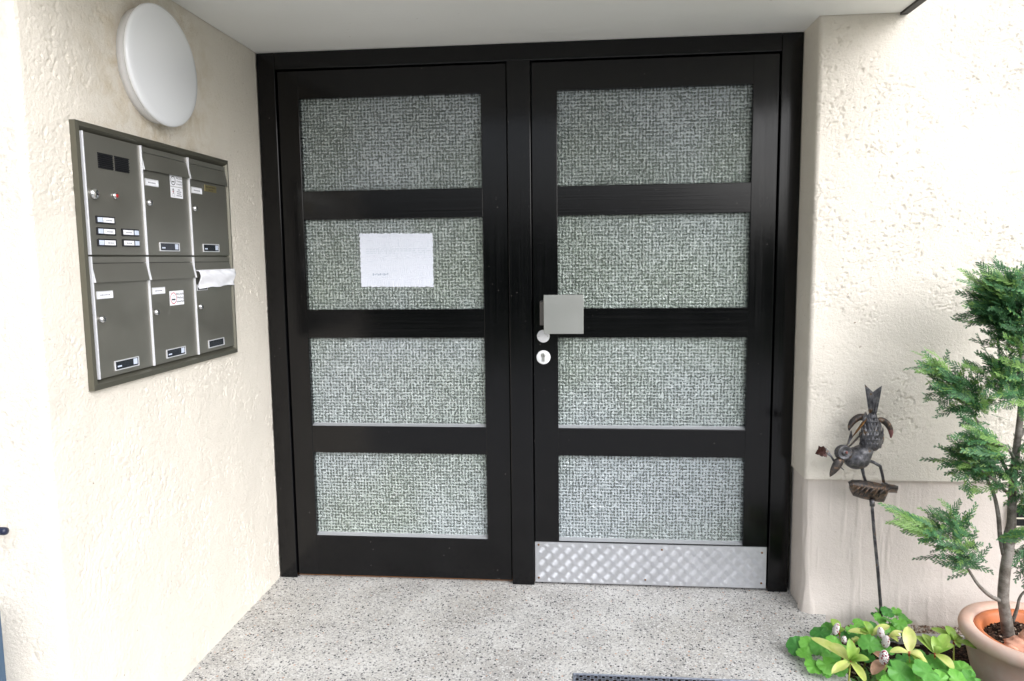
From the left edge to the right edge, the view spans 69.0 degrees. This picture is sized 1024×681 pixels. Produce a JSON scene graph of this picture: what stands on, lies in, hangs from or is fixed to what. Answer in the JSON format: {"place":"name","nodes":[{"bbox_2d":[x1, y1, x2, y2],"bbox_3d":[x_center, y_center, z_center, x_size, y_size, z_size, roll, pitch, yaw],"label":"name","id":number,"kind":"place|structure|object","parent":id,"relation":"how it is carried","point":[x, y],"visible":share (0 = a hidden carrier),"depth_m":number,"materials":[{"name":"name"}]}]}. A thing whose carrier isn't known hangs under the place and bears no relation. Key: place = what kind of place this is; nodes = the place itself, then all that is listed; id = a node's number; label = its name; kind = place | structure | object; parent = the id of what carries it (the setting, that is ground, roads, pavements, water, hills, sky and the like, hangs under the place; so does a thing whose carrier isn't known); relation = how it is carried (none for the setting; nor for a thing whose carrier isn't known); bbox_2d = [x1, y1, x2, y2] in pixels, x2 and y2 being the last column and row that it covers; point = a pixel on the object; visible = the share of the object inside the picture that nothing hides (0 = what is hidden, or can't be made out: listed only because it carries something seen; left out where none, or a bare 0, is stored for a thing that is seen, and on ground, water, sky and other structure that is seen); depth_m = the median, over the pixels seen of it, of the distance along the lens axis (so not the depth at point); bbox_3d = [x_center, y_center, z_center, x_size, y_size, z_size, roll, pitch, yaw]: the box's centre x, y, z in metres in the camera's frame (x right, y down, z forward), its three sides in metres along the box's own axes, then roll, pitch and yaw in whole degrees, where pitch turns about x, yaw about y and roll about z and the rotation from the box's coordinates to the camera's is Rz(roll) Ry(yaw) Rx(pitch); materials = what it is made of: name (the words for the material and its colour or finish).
{"place":"outdoors","nodes":[
{"label":"outdoors","id":0,"kind":"place"},
{"bbox_2d":[182,574,851,680],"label":"terrace slab","id":1,"kind":"structure","parent":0,"point":[327,628],"depth_m":2.63,"materials":[{"name":"concrete"}]},
{"bbox_2d":[573,673,762,680],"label":"scraper grate","id":2,"kind":"object","parent":1,"relation":"on","point":[606,676],"visible":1,"depth_m":2.34,"materials":[{"name":"silver metal"}]},
{"bbox_2d":[303,87,788,582],"bbox_3d":[0.272,-0.609,5.650,8.400,2.600,5.409,0,6,5],"label":"hallway","id":3,"kind":"object","parent":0,"point":[615,136],"visible":0.1,"depth_m":8.03,"materials":[{"name":"grey glass"}]},
{"label":"ground","id":4,"kind":"structure","parent":0,"visible":0},
{"bbox_2d":[0,0,280,680],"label":"house wall","id":5,"kind":"structure","parent":4,"relation":"on","point":[139,541],"depth_m":2.00,"materials":[{"name":"beige paint"}]},
{"bbox_2d":[0,527,8,534],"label":"handrail","id":6,"kind":"object","parent":5,"relation":"attached to","point":[4,530],"visible":1,"depth_m":1.74,"materials":[{"name":"blue"}]},
{"bbox_2d":[68,119,237,390],"bbox_3d":[-1.042,-0.252,2.273,0.027,0.681,0.802,0,6,5],"label":"mailbox unit","id":7,"kind":"object","parent":5,"relation":"attached to","point":[153,225],"visible":1,"depth_m":2.15,"materials":[{"name":"grey metal"}]},
{"bbox_2d":[196,269,235,288],"bbox_3d":[-1.004,-0.212,2.538,0.018,0.062,0.254,0,6,5],"label":"folded paper","id":8,"kind":"object","parent":7,"relation":"in","point":[215,277],"visible":1,"depth_m":2.52,"materials":[{"name":"white paper"}]},
{"bbox_2d":[116,3,196,126],"bbox_3d":[-1.034,-0.802,2.185,0.064,0.340,0.371,0,6,5],"label":"wall lamp","id":9,"kind":"object","parent":5,"relation":"attached to","point":[156,67],"visible":1,"depth_m":2.13,"materials":[{"name":"white plastic"}]},
{"bbox_2d":[172,0,925,53],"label":"canopy","id":10,"kind":"object","parent":5,"relation":"attached to","point":[268,26],"visible":0.83,"depth_m":2.52,"materials":[{"name":"paint"}]},
{"bbox_2d":[787,0,1023,626],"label":"house wall","id":11,"kind":"structure","parent":4,"relation":"on","point":[911,190],"depth_m":2.59,"materials":[{"name":"beige paint"}]},
{"bbox_2d":[256,32,803,591],"bbox_3d":[0.045,-0.063,2.916,2.060,2.118,0.162,0,6,5],"label":"door frame","id":12,"kind":"structure","parent":11,"relation":"attached to","point":[524,316],"depth_m":2.92,"materials":[{"name":"black metal"}]},
{"bbox_2d":[277,63,512,579],"bbox_3d":[-0.456,-0.037,2.991,0.898,2.039,0.045,0,6,5],"label":"door leaf","id":13,"kind":"structure","parent":12,"relation":"in","point":[369,553],"depth_m":2.98,"materials":[{"name":"black metal"}]},
{"bbox_2d":[359,233,433,286],"bbox_3d":[-0.459,-0.319,2.958,0.298,0.217,0.002,0,6,5],"label":"paper note","id":14,"kind":"object","parent":12,"relation":"attached to","point":[396,260],"visible":1,"depth_m":2.96,"materials":[{"name":"white paper"}]},
{"bbox_2d":[531,53,779,588],"bbox_3d":[0.536,-0.031,2.856,0.913,2.045,0.128,0,6,5],"label":"door leaf","id":15,"kind":"structure","parent":12,"relation":"in","point":[741,563],"depth_m":2.88,"materials":[{"name":"black metal"}]},
{"bbox_2d":[1016,502,1023,529],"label":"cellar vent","id":16,"kind":"object","parent":11,"relation":"attached to","point":[1020,520],"depth_m":2.65,"materials":[{"name":"black metal"}]},
{"bbox_2d":[842,641,969,680],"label":"soil","id":17,"kind":"structure","parent":4,"relation":"on","point":[949,653],"depth_m":2.60,"materials":[{"name":"brown soil"}]},
{"bbox_2d":[786,622,847,677],"bbox_3d":[1.002,1.051,2.435,0.195,0.151,0.258,0,6,5],"label":"leafy plant","id":18,"kind":"object","parent":17,"relation":"in","point":[805,647],"visible":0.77,"depth_m":2.42,"materials":[{"name":"green plant"}]},
{"bbox_2d":[811,619,868,680],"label":"flowering shrub","id":19,"kind":"object","parent":17,"relation":"on","point":[851,655],"visible":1,"depth_m":2.29,"materials":[{"name":"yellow plant"}]},
{"bbox_2d":[815,385,897,616],"bbox_3d":[1.190,0.603,2.578,0.301,0.907,0.099,0,6,5],"label":"garden bird","id":20,"kind":"object","parent":17,"relation":"on","point":[871,437],"visible":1,"depth_m":2.54},
{"bbox_2d":[840,618,894,662],"bbox_3d":[1.180,1.030,2.485,0.157,0.176,0.245,0,6,5],"label":"leafy plant","id":21,"kind":"object","parent":17,"relation":"on","point":[870,643],"visible":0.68,"depth_m":2.41,"materials":[{"name":"green plant"}]},
{"bbox_2d":[850,661,921,680],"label":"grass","id":22,"kind":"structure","parent":17,"relation":"on","point":[868,676],"depth_m":2.40,"materials":[{"name":"green plant"}]},
{"bbox_2d":[848,621,927,680],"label":"flowering shrub","id":23,"kind":"object","parent":17,"relation":"on","point":[909,641],"visible":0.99,"depth_m":2.32,"materials":[{"name":"yellow plant"}]},
{"bbox_2d":[871,606,912,642],"bbox_3d":[1.328,1.019,2.615,0.140,0.167,0.198,0,6,5],"label":"leafy plant","id":24,"kind":"object","parent":17,"relation":"on","point":[903,621],"visible":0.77,"depth_m":2.58,"materials":[{"name":"green plant"}]},
{"bbox_2d":[831,633,964,644],"bbox_3d":[1.706,1.084,2.658,1.180,0.056,0.022,0,6,5],"label":"edging strip","id":25,"kind":"object","parent":17,"relation":"on","point":[918,641],"depth_m":2.68,"materials":[{"name":"concrete"}]},
{"bbox_2d":[843,625,962,634],"bbox_3d":[1.707,1.052,2.686,1.195,0.023,0.040,0,6,5],"label":"mortar strip","id":26,"kind":"object","parent":17,"relation":"on","point":[925,629],"visible":0.2,"depth_m":2.71,"materials":[{"name":"grey concrete"}]},
{"bbox_2d":[846,642,968,677],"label":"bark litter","id":27,"kind":"object","parent":17,"relation":"on","point":[915,646],"visible":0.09,"depth_m":2.58,"materials":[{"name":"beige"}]},
{"bbox_2d":[876,648,948,680],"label":"leafy plant","id":28,"kind":"object","parent":17,"relation":"on","point":[900,667],"visible":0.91,"depth_m":2.23,"materials":[{"name":"green plant"}]},
{"bbox_2d":[916,626,976,669],"bbox_3d":[1.370,1.023,2.361,0.177,0.191,0.144,-4,7,-28],"label":"flowering shrub","id":29,"kind":"object","parent":17,"relation":"on","point":[940,643],"visible":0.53,"depth_m":2.34,"materials":[{"name":"green plant"}]},
{"bbox_2d":[938,660,980,680],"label":"leafy plant","id":30,"kind":"object","parent":17,"relation":"on","point":[962,671],"visible":0.9,"depth_m":2.24,"materials":[{"name":"green plant"}]},
{"bbox_2d":[957,601,1023,680],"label":"flower pot","id":31,"kind":"object","parent":17,"relation":"on","point":[992,657],"visible":0.73,"depth_m":2.33,"materials":[{"name":"ceramic"}]},
{"bbox_2d":[878,255,1023,636],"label":"cypress tree","id":32,"kind":"object","parent":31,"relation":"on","point":[997,301],"visible":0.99,"depth_m":2.30,"materials":[{"name":"green plant"}]},
{"bbox_2d":[1003,629,1023,651],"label":"clay ornament","id":33,"kind":"object","parent":31,"relation":"on","point":[1016,642],"visible":0.59,"depth_m":2.27,"materials":[{"name":"ceramic"}]},
{"label":"path","id":34,"kind":"structure","parent":0,"visible":0},
{"bbox_2d":[0,615,5,680],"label":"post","id":35,"kind":"object","parent":34,"relation":"on","point":[2,670],"visible":1,"depth_m":1.73,"materials":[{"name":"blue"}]}
]}

